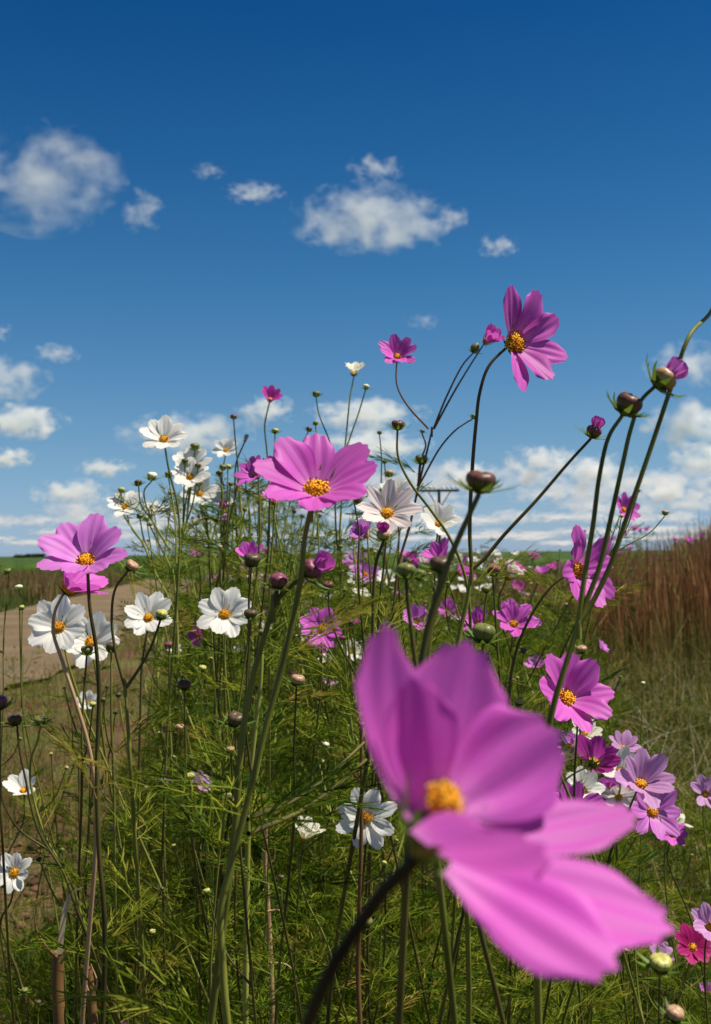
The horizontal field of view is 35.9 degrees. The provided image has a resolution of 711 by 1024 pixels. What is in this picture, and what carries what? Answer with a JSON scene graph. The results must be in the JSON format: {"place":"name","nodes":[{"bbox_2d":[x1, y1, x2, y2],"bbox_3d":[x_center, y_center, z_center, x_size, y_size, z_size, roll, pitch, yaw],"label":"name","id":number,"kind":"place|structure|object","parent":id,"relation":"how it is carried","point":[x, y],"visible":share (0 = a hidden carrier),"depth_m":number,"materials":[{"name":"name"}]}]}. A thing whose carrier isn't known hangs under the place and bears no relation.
{"place":"outdoors","nodes":[
{"label":"outdoors","id":0,"kind":"place"},
{"bbox_2d":[0,566,145,605],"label":"reddish roadside grass","id":1,"kind":"structure","parent":0,"point":[25,579],"depth_m":31.92,"materials":[{"name":"plant"}]},
{"bbox_2d":[0,579,195,695],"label":"dirt road","id":2,"kind":"structure","parent":0,"point":[101,602],"depth_m":17.09,"materials":[{"name":"beige soil"}]},
{"bbox_2d":[0,550,666,578],"bbox_3d":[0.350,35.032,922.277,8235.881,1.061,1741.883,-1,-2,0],"label":"crop field","id":3,"kind":"structure","parent":0,"point":[5,562],"depth_m":57.81,"materials":[{"name":"green plant"}]},
{"bbox_2d":[0,579,709,1023],"bbox_3d":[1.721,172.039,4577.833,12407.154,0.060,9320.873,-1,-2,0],"label":"ground","id":4,"kind":"structure","parent":0,"point":[118,737],"depth_m":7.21,"materials":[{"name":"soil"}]},
{"bbox_2d":[0,695,14,1023],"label":"cosmos bud","id":5,"kind":"object","parent":4,"relation":"on","point":[4,704],"visible":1,"depth_m":0.81,"materials":[{"name":"green plant"}]},
{"bbox_2d":[0,852,43,1023],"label":"cosmos flower","id":6,"kind":"object","parent":4,"relation":"on","point":[16,866],"visible":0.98,"depth_m":1.10,"materials":[{"name":"white plant"}]},
{"bbox_2d":[0,568,73,1023],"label":"cosmos bud","id":7,"kind":"object","parent":4,"relation":"on","point":[7,571],"visible":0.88,"depth_m":1.58,"materials":[{"name":"green plant"}]},
{"bbox_2d":[10,605,79,1023],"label":"cosmos bud","id":8,"kind":"object","parent":4,"relation":"on","point":[22,607],"visible":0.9,"depth_m":1.50,"materials":[{"name":"green plant"}]},
{"bbox_2d":[10,585,82,1006],"bbox_3d":[-0.432,0.682,1.564,0.075,1.162,0.317,-1,-2,0],"label":"cosmos bud","id":9,"kind":"object","parent":4,"relation":"on","point":[18,587],"visible":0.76,"depth_m":1.52,"materials":[{"name":"green plant"}]},
{"bbox_2d":[34,887,83,1023],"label":"broken stalk","id":10,"kind":"object","parent":4,"relation":"on","point":[57,983],"visible":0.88,"depth_m":0.97,"materials":[{"name":"brown plant"}]},
{"bbox_2d":[0,631,137,1022],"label":"soil clods","id":11,"kind":"object","parent":4,"relation":"on","point":[33,883],"visible":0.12,"depth_m":4.43,"materials":[{"name":"brown soil"}]},
{"bbox_2d":[23,715,117,1023],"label":"cosmos bud","id":12,"kind":"object","parent":4,"relation":"on","point":[39,720],"visible":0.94,"depth_m":1.00,"materials":[{"name":"green plant"}]},
{"bbox_2d":[51,571,108,1023],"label":"cosmos flower","id":13,"kind":"object","parent":4,"relation":"on","point":[73,583],"visible":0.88,"depth_m":0.92,"materials":[{"name":"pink plant"}]},
{"bbox_2d":[27,661,138,1023],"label":"cosmos plant","id":14,"kind":"object","parent":4,"relation":"on","point":[91,799],"visible":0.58,"depth_m":1.81,"materials":[{"name":"green plant"}]},
{"bbox_2d":[44,646,122,1023],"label":"cosmos bud","id":15,"kind":"object","parent":4,"relation":"on","point":[86,651],"visible":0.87,"depth_m":1.01,"materials":[{"name":"green plant"}]},
{"bbox_2d":[36,513,132,1023],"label":"cosmos flower","id":16,"kind":"object","parent":4,"relation":"on","point":[87,542],"visible":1,"depth_m":0.80,"materials":[{"name":"pink plant"}]},
{"bbox_2d":[1,708,196,1023],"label":"cosmos bud","id":17,"kind":"object","parent":4,"relation":"on","point":[14,719],"visible":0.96,"depth_m":0.95,"materials":[{"name":"green plant"}]},
{"bbox_2d":[66,611,158,1022],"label":"cosmos flower","id":18,"kind":"object","parent":4,"relation":"on","point":[103,630],"visible":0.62,"depth_m":1.20,"materials":[{"name":"white plant"}]},
{"bbox_2d":[98,642,127,1022],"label":"cosmos bud","id":19,"kind":"object","parent":4,"relation":"on","point":[109,648],"visible":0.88,"depth_m":1.05,"materials":[{"name":"green plant"}]},
{"bbox_2d":[28,594,217,1023],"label":"cosmos flower","id":20,"kind":"object","parent":4,"relation":"on","point":[70,626],"visible":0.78,"depth_m":1.14,"materials":[{"name":"white plant"}]},
{"bbox_2d":[81,559,172,1023],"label":"cosmos bud","id":21,"kind":"object","parent":4,"relation":"on","point":[131,566],"visible":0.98,"depth_m":1.01,"materials":[{"name":"green plant"}]},
{"bbox_2d":[107,777,179,1023],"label":"cosmos bud","id":22,"kind":"object","parent":4,"relation":"on","point":[167,780],"visible":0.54,"depth_m":1.10,"materials":[{"name":"green plant"}]},
{"bbox_2d":[124,591,171,1023],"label":"cosmos flower","id":23,"kind":"object","parent":4,"relation":"on","point":[139,621],"visible":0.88,"depth_m":1.35,"materials":[{"name":"white plant"}]},
{"bbox_2d":[100,491,197,1015],"bbox_3d":[-0.356,0.623,1.950,0.223,1.309,0.375,-1,-2,0],"label":"cosmos bud","id":24,"kind":"object","parent":4,"relation":"on","point":[156,652],"visible":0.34,"depth_m":1.89,"materials":[{"name":"green plant"}]},
{"bbox_2d":[86,443,218,1005],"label":"cosmos flower","id":25,"kind":"object","parent":4,"relation":"on","point":[192,450],"visible":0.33,"depth_m":1.95,"materials":[{"name":"green plant"}]},
{"bbox_2d":[112,528,204,872],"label":"cosmos plant","id":26,"kind":"object","parent":4,"relation":"on","point":[163,639],"visible":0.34,"depth_m":2.98,"materials":[{"name":"green plant"}]},
{"bbox_2d":[98,522,222,1004],"bbox_3d":[-0.351,0.646,1.837,0.275,1.254,0.212,-2,-3,34],"label":"cosmos bud","id":27,"kind":"object","parent":4,"relation":"on","point":[143,779],"visible":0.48,"depth_m":1.82,"materials":[{"name":"green plant"}]},
{"bbox_2d":[113,415,224,1021],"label":"cosmos flower","id":28,"kind":"object","parent":4,"relation":"on","point":[164,432],"visible":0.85,"depth_m":1.55,"materials":[{"name":"white plant"}]},
{"bbox_2d":[112,457,242,1021],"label":"cosmos flower","id":29,"kind":"object","parent":4,"relation":"on","point":[188,472],"visible":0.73,"depth_m":1.80,"materials":[{"name":"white plant"}]},
{"bbox_2d":[130,471,226,1021],"bbox_3d":[-0.261,0.604,1.752,0.170,1.330,0.298,-1,-2,0],"label":"cosmos bud","id":30,"kind":"object","parent":4,"relation":"on","point":[151,476],"visible":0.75,"depth_m":1.70,"materials":[{"name":"green plant"}]},
{"bbox_2d":[107,723,258,1023],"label":"cosmos bud","id":31,"kind":"object","parent":4,"relation":"on","point":[195,980],"visible":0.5,"depth_m":1.30,"materials":[{"name":"green plant"}]},
{"bbox_2d":[99,464,283,1017],"bbox_3d":[-0.266,0.598,1.873,0.382,1.350,0.215,-2,-3,32],"label":"cosmos bud","id":32,"kind":"object","parent":4,"relation":"on","point":[227,648],"visible":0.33,"depth_m":1.81,"materials":[{"name":"green plant"}]},
{"bbox_2d":[83,606,312,1019],"bbox_3d":[-0.252,0.714,1.909,0.329,1.122,0.484,-1,-2,17],"label":"cosmos plant","id":33,"kind":"object","parent":4,"relation":"on","point":[118,696],"visible":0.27,"depth_m":1.84,"materials":[{"name":"green plant"}]},
{"bbox_2d":[141,772,265,1022],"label":"cosmos bud","id":34,"kind":"object","parent":4,"relation":"on","point":[198,925],"visible":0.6,"depth_m":1.26,"materials":[{"name":"green plant"}]},
{"bbox_2d":[157,678,252,1023],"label":"cosmos bud","id":35,"kind":"object","parent":4,"relation":"on","point":[184,685],"visible":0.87,"depth_m":1.14,"materials":[{"name":"green plant"}]},
{"bbox_2d":[107,487,309,957],"bbox_3d":[-0.231,0.620,2.168,0.196,1.328,0.541,-2,-3,40],"label":"cosmos flower","id":36,"kind":"object","parent":4,"relation":"on","point":[116,502],"visible":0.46,"depth_m":2.05,"materials":[{"name":"white plant"}]},
{"bbox_2d":[144,414,278,996],"bbox_3d":[-0.237,0.560,1.849,0.255,1.424,0.344,-1,-2,0],"label":"cosmos bud","id":37,"kind":"object","parent":4,"relation":"on","point":[233,416],"visible":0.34,"depth_m":1.78,"materials":[{"name":"green plant"}]},
{"bbox_2d":[36,433,395,1023],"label":"cosmos flower","id":38,"kind":"object","parent":4,"relation":"on","point":[313,472],"visible":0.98,"depth_m":0.62,"materials":[{"name":"pink plant"}]},
{"bbox_2d":[112,482,319,1023],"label":"cosmos plant","id":39,"kind":"object","parent":4,"relation":"on","point":[206,518],"visible":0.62,"depth_m":1.65,"materials":[{"name":"green plant"}]},
{"bbox_2d":[159,541,290,1017],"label":"cosmos flower","id":40,"kind":"object","parent":4,"relation":"on","point":[249,554],"visible":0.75,"depth_m":1.11,"materials":[{"name":"green plant"}]},
{"bbox_2d":[120,455,334,1023],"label":"cosmos plant","id":41,"kind":"object","parent":4,"relation":"on","point":[247,473],"visible":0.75,"depth_m":1.01,"materials":[{"name":"green plant"}]},
{"bbox_2d":[199,709,257,1023],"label":"cosmos bud","id":42,"kind":"object","parent":4,"relation":"on","point":[233,718],"visible":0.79,"depth_m":0.85,"materials":[{"name":"green plant"}]},
{"bbox_2d":[133,455,325,1021],"bbox_3d":[-0.087,0.593,1.169,0.184,1.304,0.270,-2,-3,39],"label":"cosmos flower","id":43,"kind":"object","parent":4,"relation":"on","point":[225,754],"visible":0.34,"depth_m":1.16,"materials":[{"name":"green plant"}]},
{"bbox_2d":[152,587,310,1023],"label":"cosmos flower","id":44,"kind":"object","parent":4,"relation":"on","point":[219,608],"visible":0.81,"depth_m":1.28,"materials":[{"name":"white plant"}]},
{"bbox_2d":[180,478,289,982],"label":"cosmos flower","id":45,"kind":"object","parent":4,"relation":"on","point":[204,486],"visible":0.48,"depth_m":2.00,"materials":[{"name":"white plant"}]},
{"bbox_2d":[122,474,351,1021],"bbox_3d":[-0.266,0.593,2.460,0.507,1.404,0.345,0,-2,-12],"label":"cosmos plant","id":46,"kind":"object","parent":4,"relation":"on","point":[191,572],"visible":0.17,"depth_m":2.42,"materials":[{"name":"green plant"}]},
{"bbox_2d":[156,477,351,800],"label":"cosmos plant","id":47,"kind":"object","parent":4,"relation":"on","point":[293,511],"visible":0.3,"depth_m":2.33,"materials":[{"name":"green plant"}]},
{"bbox_2d":[222,629,286,1023],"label":"cosmos bud","id":48,"kind":"object","parent":4,"relation":"on","point":[247,865],"visible":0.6,"depth_m":1.05,"materials":[{"name":"green plant"}]},
{"bbox_2d":[234,609,301,1023],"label":"cosmos bud","id":49,"kind":"object","parent":4,"relation":"on","point":[250,614],"visible":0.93,"depth_m":0.92,"materials":[{"name":"green plant"}]},
{"bbox_2d":[207,550,334,1023],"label":"cosmos bud","id":50,"kind":"object","parent":4,"relation":"on","point":[323,560],"visible":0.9,"depth_m":0.70,"materials":[{"name":"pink plant"}]},
{"bbox_2d":[186,501,357,1019],"bbox_3d":[-0.157,0.610,1.965,0.267,1.333,0.369,-2,-3,34],"label":"cosmos plant","id":51,"kind":"object","parent":4,"relation":"on","point":[231,535],"visible":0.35,"depth_m":1.99,"materials":[{"name":"green plant"}]},
{"bbox_2d":[207,491,338,1023],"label":"cosmos flower","id":52,"kind":"object","parent":4,"relation":"on","point":[273,502],"visible":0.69,"depth_m":1.24,"materials":[{"name":"green plant"}]},
{"bbox_2d":[240,607,343,1022],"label":"cosmos flower","id":53,"kind":"object","parent":4,"relation":"on","point":[319,615],"visible":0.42,"depth_m":1.30,"materials":[{"name":"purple plant"}]},
{"bbox_2d":[203,674,389,1023],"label":"cosmos bud","id":54,"kind":"object","parent":4,"relation":"on","point":[297,680],"visible":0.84,"depth_m":1.02,"materials":[{"name":"green plant"}]},
{"bbox_2d":[211,536,391,1014],"bbox_3d":[-0.065,0.656,1.895,0.369,1.233,0.267,0,-2,-12],"label":"cosmos plant","id":55,"kind":"object","parent":4,"relation":"on","point":[322,706],"visible":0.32,"depth_m":1.89,"materials":[{"name":"green plant"}]},
{"bbox_2d":[233,428,395,993],"bbox_3d":[-0.030,0.570,1.935,0.202,1.406,0.435,-2,-2,27],"label":"cosmos bud","id":56,"kind":"object","parent":4,"relation":"on","point":[274,431],"visible":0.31,"depth_m":1.83,"materials":[{"name":"green plant"}]},
{"bbox_2d":[303,362,377,987],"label":"cosmos flower","id":57,"kind":"object","parent":4,"relation":"on","point":[354,368],"visible":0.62,"depth_m":1.90,"materials":[{"name":"green plant"}]},
{"bbox_2d":[255,816,436,1023],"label":"cosmos flower","id":58,"kind":"object","parent":4,"relation":"on","point":[305,835],"visible":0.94,"depth_m":1.15,"materials":[{"name":"green plant"}]},
{"bbox_2d":[0,573,710,1023],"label":"feathery undergrowth","id":59,"kind":"object","parent":4,"relation":"on","point":[32,979],"visible":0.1,"depth_m":1.96,"materials":[{"name":"green plant"}]},
{"bbox_2d":[253,520,463,970],"bbox_3d":[0.009,0.627,1.968,0.345,1.294,0.507,-2,-2,25],"label":"cosmos plant","id":60,"kind":"object","parent":4,"relation":"on","point":[374,552],"visible":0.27,"depth_m":1.91,"materials":[{"name":"green plant"}]},
{"bbox_2d":[323,787,400,1023],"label":"cosmos flower","id":61,"kind":"object","parent":4,"relation":"on","point":[377,827],"visible":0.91,"depth_m":1.01,"materials":[{"name":"white plant"}]},
{"bbox_2d":[275,587,450,996],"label":"cosmos plant","id":62,"kind":"object","parent":4,"relation":"on","point":[344,638],"visible":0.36,"depth_m":1.78,"materials":[{"name":"green plant"}]},
{"bbox_2d":[326,522,399,1023],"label":"cosmos bud","id":63,"kind":"object","parent":4,"relation":"on","point":[383,534],"visible":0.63,"depth_m":0.99,"materials":[{"name":"green plant"}]},
{"bbox_2d":[280,496,449,1023],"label":"cosmos bud","id":64,"kind":"object","parent":4,"relation":"on","point":[355,502],"visible":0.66,"depth_m":1.19,"materials":[{"name":"green plant"}]},
{"bbox_2d":[343,721,388,1023],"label":"cosmos bud","id":65,"kind":"object","parent":4,"relation":"on","point":[360,725],"visible":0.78,"depth_m":1.00,"materials":[{"name":"green plant"}]},
{"bbox_2d":[267,579,478,1023],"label":"cosmos bud","id":66,"kind":"object","parent":4,"relation":"on","point":[328,584],"visible":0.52,"depth_m":1.12,"materials":[{"name":"green plant"}]},
{"bbox_2d":[297,479,449,1023],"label":"cosmos flower","id":67,"kind":"object","parent":4,"relation":"on","point":[390,506],"visible":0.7,"depth_m":1.22,"materials":[{"name":"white plant"}]},
{"bbox_2d":[330,519,435,1023],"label":"cosmos flower","id":68,"kind":"object","parent":4,"relation":"on","point":[364,528],"visible":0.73,"depth_m":1.44,"materials":[{"name":"green plant"}]},
{"bbox_2d":[352,477,462,1021],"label":"cosmos flower","id":69,"kind":"object","parent":4,"relation":"on","point":[401,484],"visible":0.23,"depth_m":1.61,"materials":[{"name":"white plant"}]},
{"bbox_2d":[318,323,505,1001],"bbox_3d":[0.027,0.502,1.526,0.200,1.510,0.341,1,-3,-41],"label":"cosmos plant","id":70,"kind":"object","parent":4,"relation":"on","point":[395,349],"visible":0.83,"depth_m":1.50,"materials":[{"name":"green plant"}]},
{"bbox_2d":[378,502,477,1023],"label":"cosmos flower","id":71,"kind":"object","parent":4,"relation":"on","point":[446,517],"visible":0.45,"depth_m":1.75,"materials":[{"name":"white plant"}]},
{"bbox_2d":[413,556,463,1023],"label":"cosmos bud","id":72,"kind":"object","parent":4,"relation":"on","point":[437,563],"visible":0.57,"depth_m":0.53,"materials":[{"name":"green plant"}]},
{"bbox_2d":[384,563,505,1023],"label":"cosmos bud","id":73,"kind":"object","parent":4,"relation":"on","point":[405,572],"visible":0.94,"depth_m":0.55,"materials":[{"name":"green plant"}]},
{"bbox_2d":[368,598,541,1023],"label":"cosmos flower","id":74,"kind":"object","parent":4,"relation":"on","point":[513,614],"visible":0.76,"depth_m":1.40,"materials":[{"name":"purple plant"}]},
{"bbox_2d":[395,470,520,1023],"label":"cosmos bud","id":75,"kind":"object","parent":4,"relation":"on","point":[479,483],"visible":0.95,"depth_m":0.46,"materials":[{"name":"green plant"}]},
{"bbox_2d":[384,420,539,1023],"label":"cosmos bud","id":76,"kind":"object","parent":4,"relation":"on","point":[397,425],"visible":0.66,"depth_m":1.05,"materials":[{"name":"green plant"}]},
{"bbox_2d":[301,621,674,1023],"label":"cosmos flower","id":77,"kind":"object","parent":4,"relation":"on","point":[460,750],"visible":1,"depth_m":0.21,"materials":[{"name":"pink plant"}]},
{"bbox_2d":[325,510,672,990],"bbox_3d":[0.113,0.635,1.622,0.241,1.252,0.747,1,-3,-33],"label":"cosmos bud","id":78,"kind":"object","parent":4,"relation":"on","point":[665,513],"visible":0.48,"depth_m":1.41,"materials":[{"name":"green plant"}]},
{"bbox_2d":[431,563,590,1023],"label":"cosmos bud","id":79,"kind":"object","parent":4,"relation":"on","point":[492,575],"visible":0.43,"depth_m":1.16,"materials":[{"name":"green plant"}]},
{"bbox_2d":[438,524,615,1023],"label":"cosmos flower","id":80,"kind":"object","parent":4,"relation":"on","point":[572,571],"visible":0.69,"depth_m":0.92,"materials":[{"name":"pink plant"}]},
{"bbox_2d":[456,594,597,792],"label":"cosmos plant","id":81,"kind":"object","parent":4,"relation":"on","point":[547,649],"visible":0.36,"depth_m":2.73,"materials":[{"name":"green plant"}]},
{"bbox_2d":[435,734,620,1023],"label":"cosmos flower","id":82,"kind":"object","parent":4,"relation":"on","point":[599,756],"visible":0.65,"depth_m":1.26,"materials":[{"name":"purple plant"}]},
{"bbox_2d":[419,537,641,1023],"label":"cosmos flower","id":83,"kind":"object","parent":4,"relation":"on","point":[437,549],"visible":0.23,"depth_m":1.51,"materials":[{"name":"green plant"}]},
{"bbox_2d":[455,285,610,1023],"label":"cosmos plant","id":84,"kind":"object","parent":4,"relation":"on","point":[531,326],"visible":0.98,"depth_m":0.84,"materials":[{"name":"pink plant"}]},
{"bbox_2d":[426,712,648,1023],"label":"cosmos bud","id":85,"kind":"object","parent":4,"relation":"on","point":[477,982],"visible":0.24,"depth_m":1.06,"materials":[{"name":"green plant"}]},
{"bbox_2d":[519,549,607,728],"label":"cosmos plant","id":86,"kind":"object","parent":4,"relation":"on","point":[557,600],"visible":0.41,"depth_m":3.21,"materials":[{"name":"green plant"}]},
{"bbox_2d":[526,781,626,1023],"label":"cosmos flower","id":87,"kind":"object","parent":4,"relation":"on","point":[590,797],"visible":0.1,"depth_m":1.15,"materials":[{"name":"purple plant"}]},
{"bbox_2d":[498,747,675,1023],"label":"cosmos flower","id":88,"kind":"object","parent":4,"relation":"on","point":[646,777],"visible":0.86,"depth_m":1.08,"materials":[{"name":"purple plant"}]},
{"bbox_2d":[539,652,644,1023],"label":"cosmos flower","id":89,"kind":"object","parent":4,"relation":"on","point":[583,691],"visible":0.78,"depth_m":0.86,"materials":[{"name":"pink plant"}]},
{"bbox_2d":[542,789,680,1023],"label":"cosmos flower","id":90,"kind":"object","parent":4,"relation":"on","point":[659,821],"visible":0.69,"depth_m":1.16,"materials":[{"name":"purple plant"}]},
{"bbox_2d":[534,309,710,1023],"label":"cosmos plant","id":91,"kind":"object","parent":4,"relation":"on","point":[662,380],"visible":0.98,"depth_m":0.62,"materials":[{"name":"green plant"}]},
{"bbox_2d":[566,765,691,1023],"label":"cosmos flower","id":92,"kind":"object","parent":4,"relation":"on","point":[593,784],"visible":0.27,"depth_m":1.35,"materials":[{"name":"white plant"}]},
{"bbox_2d":[583,730,682,1022],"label":"cosmos flower","id":93,"kind":"object","parent":4,"relation":"on","point":[626,738],"visible":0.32,"depth_m":1.71,"materials":[{"name":"green plant"}]},
{"bbox_2d":[587,785,687,1023],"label":"cosmos flower","id":94,"kind":"object","parent":4,"relation":"on","point":[625,798],"visible":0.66,"depth_m":1.52,"materials":[{"name":"green plant"}]},
{"bbox_2d":[635,943,683,1023],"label":"cosmos bud","id":95,"kind":"object","parent":4,"relation":"on","point":[659,962],"visible":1,"depth_m":0.55,"materials":[{"name":"plant"}]},
{"bbox_2d":[613,923,710,1023],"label":"cosmos flower","id":96,"kind":"object","parent":4,"relation":"on","point":[690,946],"visible":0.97,"depth_m":1.25,"materials":[{"name":"pink plant"}]},
{"bbox_2d":[660,902,710,1023],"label":"cosmos flower","id":97,"kind":"object","parent":4,"relation":"on","point":[701,916],"visible":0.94,"depth_m":1.20,"materials":[{"name":"green plant"}]},
{"bbox_2d":[678,774,710,1021],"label":"cosmos flower","id":98,"kind":"object","parent":4,"relation":"on","point":[701,786],"visible":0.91,"depth_m":1.50,"materials":[{"name":"green plant"}]},
{"bbox_2d":[0,0,710,556],"label":"sky","id":99,"kind":"structure","parent":0,"point":[206,205],"materials":[{"name":"blue"}]},
{"bbox_2d":[1,630,710,1023],"bbox_3d":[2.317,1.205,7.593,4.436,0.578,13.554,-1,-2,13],"label":"dry grass","id":100,"kind":"structure","parent":0,"point":[672,723],"depth_m":6.11,"materials":[{"name":"green plant"}]},
{"bbox_2d":[452,519,710,675],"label":"tall brown grass","id":101,"kind":"structure","parent":0,"point":[700,583],"depth_m":10.39,"materials":[{"name":"brown plant"}]},
{"bbox_2d":[480,583,710,710],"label":"olive grass","id":102,"kind":"structure","parent":0,"point":[678,639],"depth_m":8.75,"materials":[{"name":"green plant"}]},
{"bbox_2d":[523,509,710,657],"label":"wispy grass","id":103,"kind":"structure","parent":0,"point":[653,559],"depth_m":11.12,"materials":[{"name":"brown plant"}]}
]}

